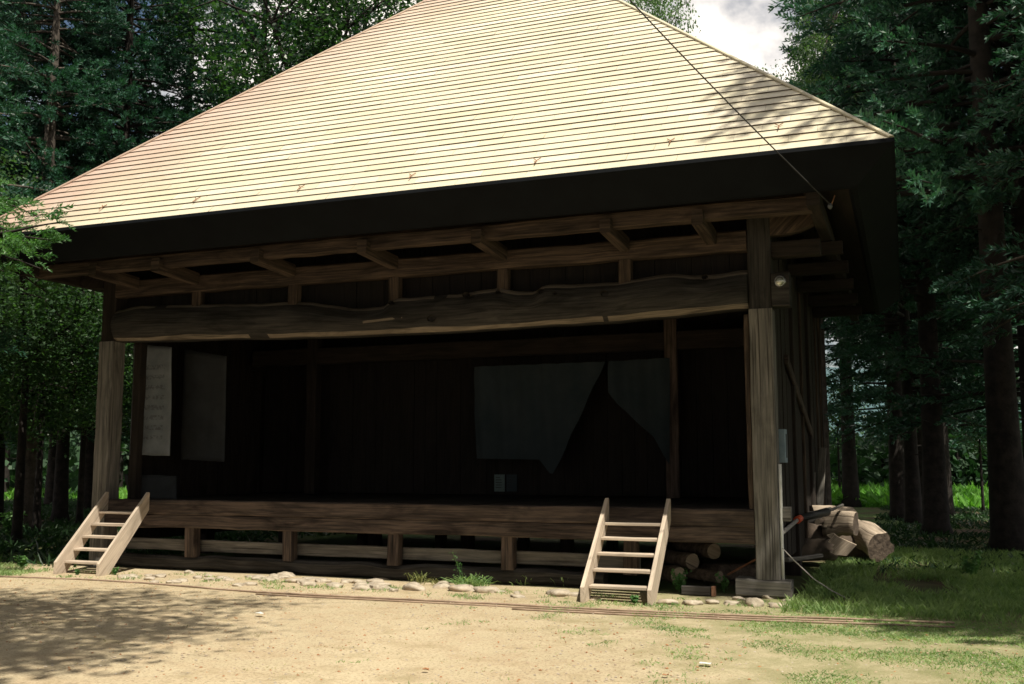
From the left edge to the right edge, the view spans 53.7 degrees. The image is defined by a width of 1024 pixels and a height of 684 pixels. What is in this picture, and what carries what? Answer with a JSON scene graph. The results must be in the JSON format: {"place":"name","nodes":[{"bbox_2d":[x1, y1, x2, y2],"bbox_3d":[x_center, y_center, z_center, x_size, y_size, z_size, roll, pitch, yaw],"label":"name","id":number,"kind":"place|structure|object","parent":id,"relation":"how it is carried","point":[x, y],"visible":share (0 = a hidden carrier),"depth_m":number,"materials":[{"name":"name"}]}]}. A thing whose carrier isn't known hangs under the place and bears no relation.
{"place":"outdoors","nodes":[
{"label":"outdoors","id":0,"kind":"place"},
{"bbox_2d":[0,562,76,575],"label":"edge grass","id":1,"kind":"structure","parent":0,"point":[12,566],"depth_m":15.21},
{"bbox_2d":[4,483,126,500],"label":"meadow","id":2,"kind":"structure","parent":0,"point":[123,493],"depth_m":45.82,"materials":[{"name":"green plant"}]},
{"bbox_2d":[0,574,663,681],"bbox_3d":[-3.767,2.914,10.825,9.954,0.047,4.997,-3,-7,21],"label":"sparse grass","id":3,"kind":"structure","parent":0,"point":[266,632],"depth_m":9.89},
{"bbox_2d":[0,567,883,618],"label":"stones","id":4,"kind":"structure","parent":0,"point":[465,595],"depth_m":12.52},
{"bbox_2d":[2,0,1017,385],"label":"sky","id":5,"kind":"structure","parent":0,"point":[745,30],"materials":[{"name":"white"}]},
{"bbox_2d":[0,498,1023,683],"bbox_3d":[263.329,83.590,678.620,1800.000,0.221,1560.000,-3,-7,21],"label":"ground","id":6,"kind":"structure","parent":0,"point":[20,669],"depth_m":9.46,"materials":[{"name":"soil"}]},
{"bbox_2d":[0,191,15,497],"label":"cedar tree","id":7,"kind":"object","parent":6,"relation":"on","point":[7,475],"depth_m":48.28,"materials":[{"name":"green plant"}]},
{"bbox_2d":[0,511,26,534],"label":"leafy weed","id":8,"kind":"object","parent":6,"relation":"on","point":[6,523],"visible":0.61,"depth_m":21.82,"materials":[{"name":"green plant"}]},
{"bbox_2d":[13,555,27,566],"bbox_3d":[-7.626,3.408,15.690,0.220,0.198,0.200,-6,-9,41],"label":"leafy weed","id":9,"kind":"object","parent":6,"relation":"on","point":[21,560],"visible":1,"depth_m":15.68,"materials":[{"name":"green plant"}]},
{"bbox_2d":[0,0,62,374],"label":"cedar tree","id":10,"kind":"object","parent":6,"relation":"on","point":[18,108],"visible":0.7,"depth_m":17.42,"materials":[{"name":"green plant"}]},
{"bbox_2d":[0,177,77,300],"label":"broadleaf tree","id":11,"kind":"object","parent":6,"relation":"on","point":[12,236],"visible":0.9,"depth_m":14.30,"materials":[{"name":"green plant"}]},
{"bbox_2d":[0,14,84,440],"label":"cedar tree","id":12,"kind":"object","parent":6,"relation":"on","point":[30,106],"depth_m":35.01,"materials":[{"name":"green plant"}]},
{"bbox_2d":[0,272,124,447],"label":"broadleaf tree","id":13,"kind":"object","parent":6,"relation":"on","point":[17,417],"visible":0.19,"depth_m":23.78,"materials":[{"name":"green plant"}]},
{"bbox_2d":[0,278,132,530],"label":"broadleaf tree","id":14,"kind":"object","parent":6,"relation":"on","point":[36,516],"visible":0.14,"depth_m":23.50,"materials":[{"name":"green plant"}]},
{"bbox_2d":[0,281,132,523],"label":"broadleaf tree","id":15,"kind":"object","parent":6,"relation":"on","point":[80,497],"visible":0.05,"depth_m":26.20,"materials":[{"name":"green plant"}]},
{"bbox_2d":[0,147,133,543],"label":"broadleaf tree","id":16,"kind":"object","parent":6,"relation":"on","point":[45,332],"visible":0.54,"depth_m":19.48,"materials":[{"name":"green plant"}]},
{"bbox_2d":[0,0,133,519],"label":"cedar tree","id":17,"kind":"object","parent":6,"relation":"on","point":[69,35],"visible":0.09,"depth_m":27.61,"materials":[{"name":"green plant"}]},
{"bbox_2d":[5,65,129,505],"bbox_3d":[-17.322,-2.791,39.368,6.929,18.380,6.869,5,-8,-33],"label":"cedar tree","id":18,"kind":"object","parent":6,"relation":"on","point":[48,494],"visible":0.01,"depth_m":38.13,"materials":[{"name":"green plant"}]},
{"bbox_2d":[0,0,138,526],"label":"cedar tree","id":19,"kind":"object","parent":6,"relation":"on","point":[15,32],"visible":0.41,"depth_m":25.85,"materials":[{"name":"green plant"}]},
{"bbox_2d":[0,2,164,520],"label":"cedar tree","id":20,"kind":"object","parent":6,"relation":"on","point":[60,503],"visible":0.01,"depth_m":29.05,"materials":[{"name":"green plant"}]},
{"bbox_2d":[13,7,151,508],"bbox_3d":[-14.164,-3.360,34.603,6.869,18.380,6.929,-3,-8,27],"label":"cedar tree","id":21,"kind":"object","parent":6,"relation":"on","point":[89,461],"visible":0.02,"depth_m":33.72,"materials":[{"name":"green plant"}]},
{"bbox_2d":[53,492,149,575],"bbox_3d":[-6.156,2.859,15.209,0.848,1.170,0.990,-3,-7,21],"label":"wooden stair","id":22,"kind":"object","parent":6,"relation":"on","point":[65,560],"visible":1,"depth_m":15.15,"materials":[{"name":"brown wood"}]},
{"bbox_2d":[6,0,226,455],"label":"cedar tree","id":23,"kind":"object","parent":6,"relation":"on","point":[162,114],"visible":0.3,"depth_m":27.95,"materials":[{"name":"green plant"}]},
{"bbox_2d":[0,495,341,566],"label":"woodland undergrowth","id":24,"kind":"object","parent":6,"relation":"on","point":[56,529],"visible":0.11,"depth_m":20.99,"materials":[{"name":"green plant"}]},
{"bbox_2d":[100,0,281,155],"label":"cedar tree","id":25,"kind":"object","parent":6,"relation":"on","point":[222,9],"visible":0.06,"depth_m":32.49,"materials":[{"name":"green plant"}]},
{"bbox_2d":[197,0,317,109],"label":"cedar tree","id":26,"kind":"object","parent":6,"relation":"on","point":[260,26],"visible":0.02,"depth_m":36.37,"materials":[{"name":"green plant"}]},
{"bbox_2d":[143,0,421,128],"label":"broadleaf tree","id":27,"kind":"object","parent":6,"relation":"on","point":[309,21],"visible":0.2,"depth_m":28.16,"materials":[{"name":"green plant"}]},
{"bbox_2d":[277,571,295,576],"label":"stone","id":28,"kind":"object","parent":6,"relation":"on","point":[290,574],"visible":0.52,"depth_m":14.50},
{"bbox_2d":[299,581,316,585],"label":"stone","id":29,"kind":"object","parent":6,"relation":"on","point":[308,583],"visible":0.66,"depth_m":13.38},
{"bbox_2d":[275,0,374,71],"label":"cedar tree","id":30,"kind":"object","parent":6,"relation":"on","point":[360,22],"depth_m":39.08,"materials":[{"name":"green plant"}]},
{"bbox_2d":[326,582,343,587],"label":"stone","id":31,"kind":"object","parent":6,"relation":"on","point":[335,584],"visible":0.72,"depth_m":13.25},
{"bbox_2d":[263,0,422,79],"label":"broadleaf tree","id":32,"kind":"object","parent":6,"relation":"on","point":[376,13],"depth_m":36.04,"materials":[{"name":"green plant"}]},
{"bbox_2d":[352,584,370,589],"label":"stone","id":33,"kind":"object","parent":6,"relation":"on","point":[360,586],"visible":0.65,"depth_m":12.99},
{"bbox_2d":[366,578,383,582],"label":"stone","id":34,"kind":"object","parent":6,"relation":"on","point":[373,580],"visible":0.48,"depth_m":13.70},
{"bbox_2d":[402,582,425,590],"bbox_3d":[-1.267,3.187,12.995,0.233,0.192,0.316,4,-8,-31],"label":"stone","id":35,"kind":"object","parent":6,"relation":"on","point":[413,586],"visible":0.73,"depth_m":12.93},
{"bbox_2d":[405,571,433,583],"bbox_3d":[-1.223,3.194,13.732,0.485,0.158,0.487,-3,-7,21],"label":"grass tuft","id":36,"kind":"object","parent":6,"relation":"on","point":[419,579],"visible":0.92,"depth_m":13.76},
{"bbox_2d":[433,581,449,588],"bbox_3d":[-0.896,3.214,13.230,0.266,0.167,0.262,-2,-7,13],"label":"stone","id":37,"kind":"object","parent":6,"relation":"on","point":[442,585],"visible":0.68,"depth_m":13.16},
{"bbox_2d":[0,0,900,598],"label":"stage hall","id":38,"kind":"structure","parent":6,"relation":"on","point":[358,258],"depth_m":14.76,"materials":[{"name":"brown wood"}]},
{"bbox_2d":[124,474,176,498],"bbox_3d":[-5.917,2.368,16.525,1.238,0.412,0.211,-3,-7,21],"label":"leaning board","id":39,"kind":"object","parent":38,"relation":"on","point":[160,486],"visible":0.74,"depth_m":16.45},
{"bbox_2d":[129,344,171,455],"bbox_3d":[-5.910,0.933,16.569,0.865,1.857,0.063,-3,-7,21],"label":"hanging banner","id":40,"kind":"object","parent":38,"relation":"hanging from","point":[157,419],"visible":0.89,"depth_m":16.52,"materials":[{"name":"fabric"}]},
{"bbox_2d":[181,349,226,461],"bbox_3d":[-5.184,1.053,17.024,0.913,1.912,0.039,-3,-7,21],"label":"hanging cloth","id":41,"kind":"object","parent":38,"relation":"hanging from","point":[203,411],"visible":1,"depth_m":17.02,"materials":[{"name":"fabric"}]},
{"bbox_2d":[494,474,504,491],"bbox_3d":[-0.222,2.510,18.003,0.200,0.300,0.012,-3,-7,21],"label":"paper notice","id":42,"kind":"object","parent":38,"relation":"attached to","point":[499,483],"visible":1,"depth_m":18.00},
{"bbox_2d":[506,474,516,491],"bbox_3d":[-0.004,2.499,17.919,0.200,0.300,0.012,-3,-7,21],"label":"paper notice","id":43,"kind":"object","parent":38,"relation":"attached to","point":[511,482],"visible":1,"depth_m":17.92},
{"bbox_2d":[474,361,604,473],"bbox_3d":[0.445,1.304,17.229,2.389,1.866,0.112,-3,-7,21],"label":"stage curtain","id":44,"kind":"object","parent":38,"relation":"hanging from","point":[533,412],"visible":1,"depth_m":17.29,"materials":[{"name":"fabric"}]},
{"bbox_2d":[608,358,669,462],"bbox_3d":[2.084,1.140,16.603,1.035,1.733,0.112,-3,-7,21],"label":"stage curtain","id":45,"kind":"object","parent":38,"relation":"hanging from","point":[639,391],"visible":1,"depth_m":16.58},
{"bbox_2d":[774,276,785,286],"bbox_3d":[3.302,-0.751,12.465,0.144,0.144,0.080,-3,-7,21],"label":"round lamp","id":46,"kind":"object","parent":38,"relation":"attached to","point":[779,281],"visible":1,"depth_m":12.44,"materials":[{"name":"glass"}]},
{"bbox_2d":[778,464,784,579],"bbox_3d":[3.263,2.174,12.242,0.043,1.380,0.050,-3,-7,21],"label":"white pipe","id":47,"kind":"object","parent":38,"relation":"on","point":[781,523],"visible":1,"depth_m":12.23,"materials":[{"name":"plastic"}]},
{"bbox_2d":[778,429,787,462],"bbox_3d":[3.454,1.324,12.881,0.097,0.420,0.200,-3,-7,21],"label":"meter box","id":48,"kind":"object","parent":38,"relation":"attached to","point":[783,448],"visible":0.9,"depth_m":12.79,"materials":[{"name":"grey plastic"}]},
{"bbox_2d":[783,504,843,534],"bbox_3d":[4.207,2.502,14.354,0.242,0.287,3.895,-4,-8,29],"label":"garden pole","id":49,"kind":"object","parent":38,"relation":"attached to","point":[815,514],"visible":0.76,"depth_m":14.55,"materials":[{"name":"black plastic"}]},
{"bbox_2d":[782,548,848,598],"bbox_3d":[3.645,2.754,11.942,0.873,0.609,0.071,-3,-8,27],"label":"ground cable","id":50,"kind":"object","parent":38,"relation":"attached to","point":[815,579],"visible":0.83,"depth_m":11.95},
{"bbox_2d":[817,448,826,504],"bbox_3d":[5.566,2.694,18.244,0.314,1.575,0.116,5,-9,-37],"label":"leaning plank","id":51,"kind":"object","parent":38,"relation":"attached to","point":[821,475],"visible":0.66,"depth_m":18.29,"materials":[{"name":"brown wood"}]},
{"bbox_2d":[828,195,834,208],"bbox_3d":[3.568,-1.568,11.309,0.057,0.169,0.131,-6,-9,42],"label":"wire insulator","id":52,"kind":"object","parent":38,"relation":"attached to","point":[830,206],"visible":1,"depth_m":11.27,"materials":[{"name":"grey ceramic"}]},
{"bbox_2d":[629,0,829,204],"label":"overhead wire","id":53,"kind":"object","parent":52,"relation":"attached to","point":[677,50],"visible":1,"depth_m":10.64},
{"bbox_2d":[448,584,473,591],"bbox_3d":[-0.647,3.177,12.901,0.362,0.162,0.294,-2,-7,20],"label":"stone","id":54,"kind":"object","parent":6,"relation":"on","point":[462,588],"visible":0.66,"depth_m":12.82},
{"bbox_2d":[438,573,500,586],"bbox_3d":[-0.566,3.094,13.123,0.787,0.212,0.663,3,-7,-22],"label":"grass tuft","id":55,"kind":"object","parent":6,"relation":"on","point":[471,581],"visible":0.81,"depth_m":13.11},
{"bbox_2d":[0,576,954,623],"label":"ground pipe","id":56,"kind":"object","parent":6,"relation":"on","point":[674,612],"visible":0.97,"depth_m":11.56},
{"bbox_2d":[473,586,499,592],"bbox_3d":[-0.334,3.149,12.720,0.338,0.146,0.223,-4,-8,27],"label":"stone","id":57,"kind":"object","parent":6,"relation":"on","point":[484,589],"visible":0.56,"depth_m":12.66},
{"bbox_2d":[5,129,1022,495],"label":"woodland","id":58,"kind":"object","parent":6,"relation":"on","point":[871,463],"visible":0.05,"depth_m":49.21,"materials":[{"name":"plant"}]},
{"bbox_2d":[256,593,852,621],"bbox_3d":[0.142,2.969,11.331,6.986,0.024,0.144,-2,-7,18],"label":"ground pipe","id":59,"kind":"object","parent":6,"relation":"on","point":[558,608],"visible":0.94,"depth_m":11.16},
{"bbox_2d":[545,589,569,596],"bbox_3d":[0.547,3.111,12.439,0.336,0.144,0.304,-3,-7,23],"label":"stone","id":60,"kind":"object","parent":6,"relation":"on","point":[559,592],"visible":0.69,"depth_m":12.34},
{"bbox_2d":[580,498,670,605],"bbox_3d":[1.393,2.501,12.241,0.848,1.170,1.110,-3,-7,21],"label":"wooden stair","id":61,"kind":"object","parent":6,"relation":"on","point":[592,569],"visible":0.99,"depth_m":12.17,"materials":[{"name":"brown wood"}]},
{"bbox_2d":[630,594,638,603],"bbox_3d":[1.408,2.966,11.644,0.113,0.124,0.115,-3,-7,21],"label":"leafy weed","id":62,"kind":"object","parent":6,"relation":"on","point":[634,599],"visible":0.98,"depth_m":11.63,"materials":[{"name":"green plant"}]},
{"bbox_2d":[623,0,700,36],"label":"broadleaf tree","id":63,"kind":"object","parent":6,"relation":"on","point":[657,9],"visible":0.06,"depth_m":37.28,"materials":[{"name":"green plant"}]},
{"bbox_2d":[642,561,685,581],"bbox_3d":[2.041,3.102,13.688,0.216,0.234,1.086,2,-7,-13],"label":"log","id":64,"kind":"object","parent":6,"relation":"on","point":[666,575],"visible":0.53,"depth_m":13.32,"materials":[{"name":"brown wood"}]},
{"bbox_2d":[649,547,698,569],"bbox_3d":[2.204,2.954,13.851,0.204,0.213,1.157,2,-7,-17],"label":"log","id":65,"kind":"object","parent":64,"relation":"on","point":[688,560],"visible":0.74,"depth_m":13.46,"materials":[{"name":"brown wood"}]},
{"bbox_2d":[672,542,720,558],"bbox_3d":[2.533,2.845,13.952,0.203,0.214,1.125,2,-7,-15],"label":"log","id":66,"kind":"object","parent":65,"relation":"on","point":[710,550],"visible":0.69,"depth_m":13.62,"materials":[{"name":"brown wood"}]},
{"bbox_2d":[656,599,677,604],"bbox_3d":[1.804,3.035,11.752,0.256,0.107,0.203,-1,-7,8],"label":"stone","id":67,"kind":"object","parent":6,"relation":"on","point":[666,601],"visible":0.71,"depth_m":11.68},
{"bbox_2d":[671,568,691,592],"bbox_3d":[2.099,2.990,12.689,0.210,0.308,0.281,-6,-9,40],"label":"leafy weed","id":68,"kind":"object","parent":6,"relation":"on","point":[679,581],"visible":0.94,"depth_m":12.65,"materials":[{"name":"green plant"}]},
{"bbox_2d":[682,600,703,605],"bbox_3d":[2.072,3.028,11.690,0.238,0.100,0.214,3,-8,-25],"label":"stone","id":69,"kind":"object","parent":6,"relation":"on","point":[691,602],"visible":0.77,"depth_m":11.61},
{"bbox_2d":[681,585,715,596],"bbox_3d":[2.303,3.061,12.459,0.413,0.122,0.111,-3,-8,23],"label":"wooden block","id":70,"kind":"object","parent":6,"relation":"on","point":[698,590],"depth_m":12.41,"materials":[{"name":"grey wood"}]},
{"bbox_2d":[679,566,722,582],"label":"log","id":71,"kind":"object","parent":6,"relation":"on","point":[703,574],"visible":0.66,"depth_m":13.13,"materials":[{"name":"brown wood"}]},
{"bbox_2d":[705,599,719,603],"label":"stone","id":72,"kind":"object","parent":6,"relation":"on","point":[711,601],"visible":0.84,"depth_m":11.69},
{"bbox_2d":[715,572,728,592],"bbox_3d":[2.645,3.009,12.688,0.183,0.271,0.204,-3,-7,21],"label":"leafy weed","id":73,"kind":"object","parent":6,"relation":"on","point":[724,584],"visible":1,"depth_m":12.65,"materials":[{"name":"green plant"}]},
{"bbox_2d":[701,563,755,581],"bbox_3d":[3.156,3.162,13.890,1.083,0.267,0.244,1,-7,-6],"label":"log","id":74,"kind":"object","parent":6,"relation":"on","point":[725,569],"visible":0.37,"depth_m":13.78,"materials":[{"name":"brown wood"}]},
{"bbox_2d":[723,600,738,604],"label":"stone","id":75,"kind":"object","parent":6,"relation":"on","point":[726,602],"visible":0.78,"depth_m":11.62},
{"bbox_2d":[512,608,954,627],"bbox_3d":[2.162,2.870,10.513,4.526,0.026,0.110,-2,-7,16],"label":"ground pipe","id":76,"kind":"object","parent":6,"relation":"on","point":[765,620],"visible":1,"depth_m":10.44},
{"bbox_2d":[727,558,755,575],"bbox_3d":[2.962,2.874,12.956,0.452,0.262,0.030,-5,-9,38],"label":"orange stick","id":77,"kind":"object","parent":6,"relation":"on","point":[740,567],"visible":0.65,"depth_m":12.95,"materials":[{"name":"wood"}]},
{"bbox_2d":[744,598,763,606],"bbox_3d":[2.751,3.002,11.527,0.170,0.182,0.219,4,-8,-30],"label":"stone","id":78,"kind":"object","parent":6,"relation":"on","point":[754,602],"visible":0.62,"depth_m":11.47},
{"bbox_2d":[767,602,787,607],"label":"stone","id":79,"kind":"object","parent":6,"relation":"on","point":[772,605],"visible":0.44,"depth_m":11.37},
{"bbox_2d":[755,0,865,504],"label":"broadleaf tree","id":80,"kind":"object","parent":6,"relation":"on","point":[806,51],"visible":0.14,"depth_m":28.51,"materials":[{"name":"green plant"}]},
{"bbox_2d":[802,538,837,560],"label":"log","id":81,"kind":"object","parent":6,"relation":"on","point":[811,546],"visible":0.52,"depth_m":15.82,"materials":[{"name":"brown wood"}]},
{"bbox_2d":[808,523,829,538],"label":"log","id":82,"kind":"object","parent":81,"relation":"on","point":[814,530],"visible":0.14,"depth_m":16.11,"materials":[{"name":"brown wood"}]},
{"bbox_2d":[809,507,830,523],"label":"log","id":83,"kind":"object","parent":82,"relation":"on","point":[812,521],"visible":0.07,"depth_m":16.54,"materials":[{"name":"brown wood"}]},
{"bbox_2d":[809,505,855,524],"bbox_3d":[5.309,2.886,16.819,0.760,0.351,0.326,1,-7,-9],"label":"log","id":84,"kind":"object","parent":83,"relation":"on","point":[818,507],"visible":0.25,"depth_m":16.74,"materials":[{"name":"brown wood"}]},
{"bbox_2d":[822,510,858,536],"bbox_3d":[5.221,2.887,16.065,0.508,0.423,0.371,-4,-8,33],"label":"log","id":85,"kind":"object","parent":82,"relation":"on","point":[841,523],"visible":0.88,"depth_m":15.94,"materials":[{"name":"brown wood"}]},
{"bbox_2d":[827,533,856,555],"bbox_3d":[5.097,3.128,15.630,0.435,0.335,0.120,-3,-7,21],"label":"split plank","id":86,"kind":"object","parent":81,"relation":"on","point":[842,546],"visible":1,"depth_m":15.58,"materials":[{"name":"brown wood"}]},
{"bbox_2d":[779,0,878,506],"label":"cedar tree","id":87,"kind":"object","parent":6,"relation":"on","point":[850,485],"visible":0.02,"depth_m":37.34,"materials":[{"name":"green plant"}]},
{"bbox_2d":[827,374,870,488],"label":"young tree","id":88,"kind":"object","parent":6,"relation":"on","point":[837,426],"visible":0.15,"depth_m":40.45,"materials":[{"name":"green plant"}]},
{"bbox_2d":[838,535,882,560],"bbox_3d":[5.665,3.345,16.623,0.855,0.526,0.414,1,-7,-7],"label":"log","id":89,"kind":"object","parent":6,"relation":"on","point":[856,552],"visible":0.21,"depth_m":16.46,"materials":[{"name":"brown wood"}]},
{"bbox_2d":[853,519,893,561],"bbox_3d":[5.787,3.200,16.399,0.496,0.661,0.837,1,-7,-10],"label":"log","id":90,"kind":"object","parent":89,"relation":"on","point":[871,539],"visible":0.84,"depth_m":16.05,"materials":[{"name":"brown wood"}]},
{"bbox_2d":[825,333,944,447],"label":"cedar tree","id":91,"kind":"object","parent":6,"relation":"on","point":[864,363],"depth_m":47.32,"materials":[{"name":"green plant"}]},
{"bbox_2d":[768,0,1023,551],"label":"cedar tree","id":92,"kind":"object","parent":6,"relation":"on","point":[1005,462],"visible":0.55,"depth_m":19.04,"materials":[{"name":"green plant"}]},
{"bbox_2d":[801,0,1020,534],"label":"cedar tree","id":93,"kind":"object","parent":6,"relation":"on","point":[935,509],"visible":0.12,"depth_m":23.69,"materials":[{"name":"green plant"}]},
{"bbox_2d":[817,0,1008,519],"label":"cedar tree","id":94,"kind":"object","parent":6,"relation":"on","point":[896,471],"visible":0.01,"depth_m":29.30,"materials":[{"name":"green plant"}]},
{"bbox_2d":[820,1,1018,523],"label":"cedar tree","id":95,"kind":"object","parent":6,"relation":"on","point":[912,501],"visible":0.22,"depth_m":27.35,"materials":[{"name":"green plant"}]},
{"bbox_2d":[824,17,1016,496],"bbox_3d":[13.022,-4.536,33.539,7.465,20.372,7.882,2,-7,-15],"label":"cedar tree","id":96,"kind":"object","parent":6,"relation":"on","point":[919,432],"visible":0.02,"depth_m":33.26,"materials":[{"name":"green plant"}]},
{"bbox_2d":[826,32,1020,452],"bbox_3d":[14.702,-3.308,35.265,6.869,18.380,6.929,0,-7,1],"label":"cedar tree","id":97,"kind":"object","parent":6,"relation":"on","point":[982,432],"depth_m":35.57,"materials":[{"name":"green plant"}]},
{"bbox_2d":[826,13,1021,516],"bbox_3d":[13.024,-4.171,31.907,7.212,19.298,7.275,2,-7,-15],"label":"cedar tree","id":98,"kind":"object","parent":6,"relation":"on","point":[845,412],"visible":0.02,"depth_m":31.20,"materials":[{"name":"green plant"}]},
{"bbox_2d":[835,0,1023,442],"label":"cedar tree","id":99,"kind":"object","parent":6,"relation":"on","point":[961,393],"visible":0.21,"depth_m":23.69,"materials":[{"name":"green plant"}]},
{"bbox_2d":[843,504,1023,576],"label":"woodland floor plants","id":100,"kind":"object","parent":6,"relation":"on","point":[968,516],"visible":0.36,"depth_m":21.77,"materials":[{"name":"green plant"}]},
{"bbox_2d":[862,0,1023,461],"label":"cedar tree","id":101,"kind":"object","parent":6,"relation":"on","point":[1015,204],"visible":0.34,"depth_m":20.84,"materials":[{"name":"green plant"}]},
{"bbox_2d":[959,550,983,574],"bbox_3d":[6.474,3.133,14.252,0.358,0.400,0.282,-3,-7,21],"label":"leafy weed","id":102,"kind":"object","parent":6,"relation":"on","point":[970,567],"visible":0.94,"depth_m":14.23,"materials":[{"name":"green plant"}]},
{"bbox_2d":[925,0,1023,349],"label":"cedar tree","id":103,"kind":"object","parent":6,"relation":"on","point":[1015,288],"visible":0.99,"depth_m":16.86,"materials":[{"name":"green plant"}]},
{"bbox_2d":[950,378,1017,511],"bbox_3d":[15.528,3.126,33.276,3.482,5.108,2.960,-1,-7,10],"label":"young tree","id":104,"kind":"object","parent":6,"relation":"on","point":[978,442],"visible":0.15,"depth_m":33.18,"materials":[{"name":"green plant"}]},
{"bbox_2d":[949,202,1021,449],"bbox_3d":[19.040,-2.818,39.213,6.869,18.380,6.929,-4,-8,31],"label":"cedar tree","id":105,"kind":"object","parent":6,"relation":"on","point":[953,442],"depth_m":38.18,"materials":[{"name":"green plant"}]},
{"bbox_2d":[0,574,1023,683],"bbox_3d":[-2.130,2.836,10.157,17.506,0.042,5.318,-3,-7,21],"label":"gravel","id":106,"kind":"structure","parent":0,"point":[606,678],"depth_m":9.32,"materials":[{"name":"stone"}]},
{"bbox_2d":[336,600,1023,683],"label":"short grass","id":107,"kind":"structure","parent":0,"point":[995,660],"depth_m":9.19,"materials":[{"name":"plant"}]},
{"bbox_2d":[776,545,1023,624],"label":"long grass","id":108,"kind":"structure","parent":0,"point":[849,579],"depth_m":12.30,"materials":[{"name":"plant"}]},
{"bbox_2d":[831,475,988,508],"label":"meadow","id":109,"kind":"structure","parent":0,"point":[871,495],"depth_m":37.44,"materials":[{"name":"green plant"}]},
{"bbox_2d":[826,367,1020,437],"bbox_3d":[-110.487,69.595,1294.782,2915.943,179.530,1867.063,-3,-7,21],"label":"hills","id":110,"kind":"structure","parent":0,"point":[861,371],"depth_m":1021.99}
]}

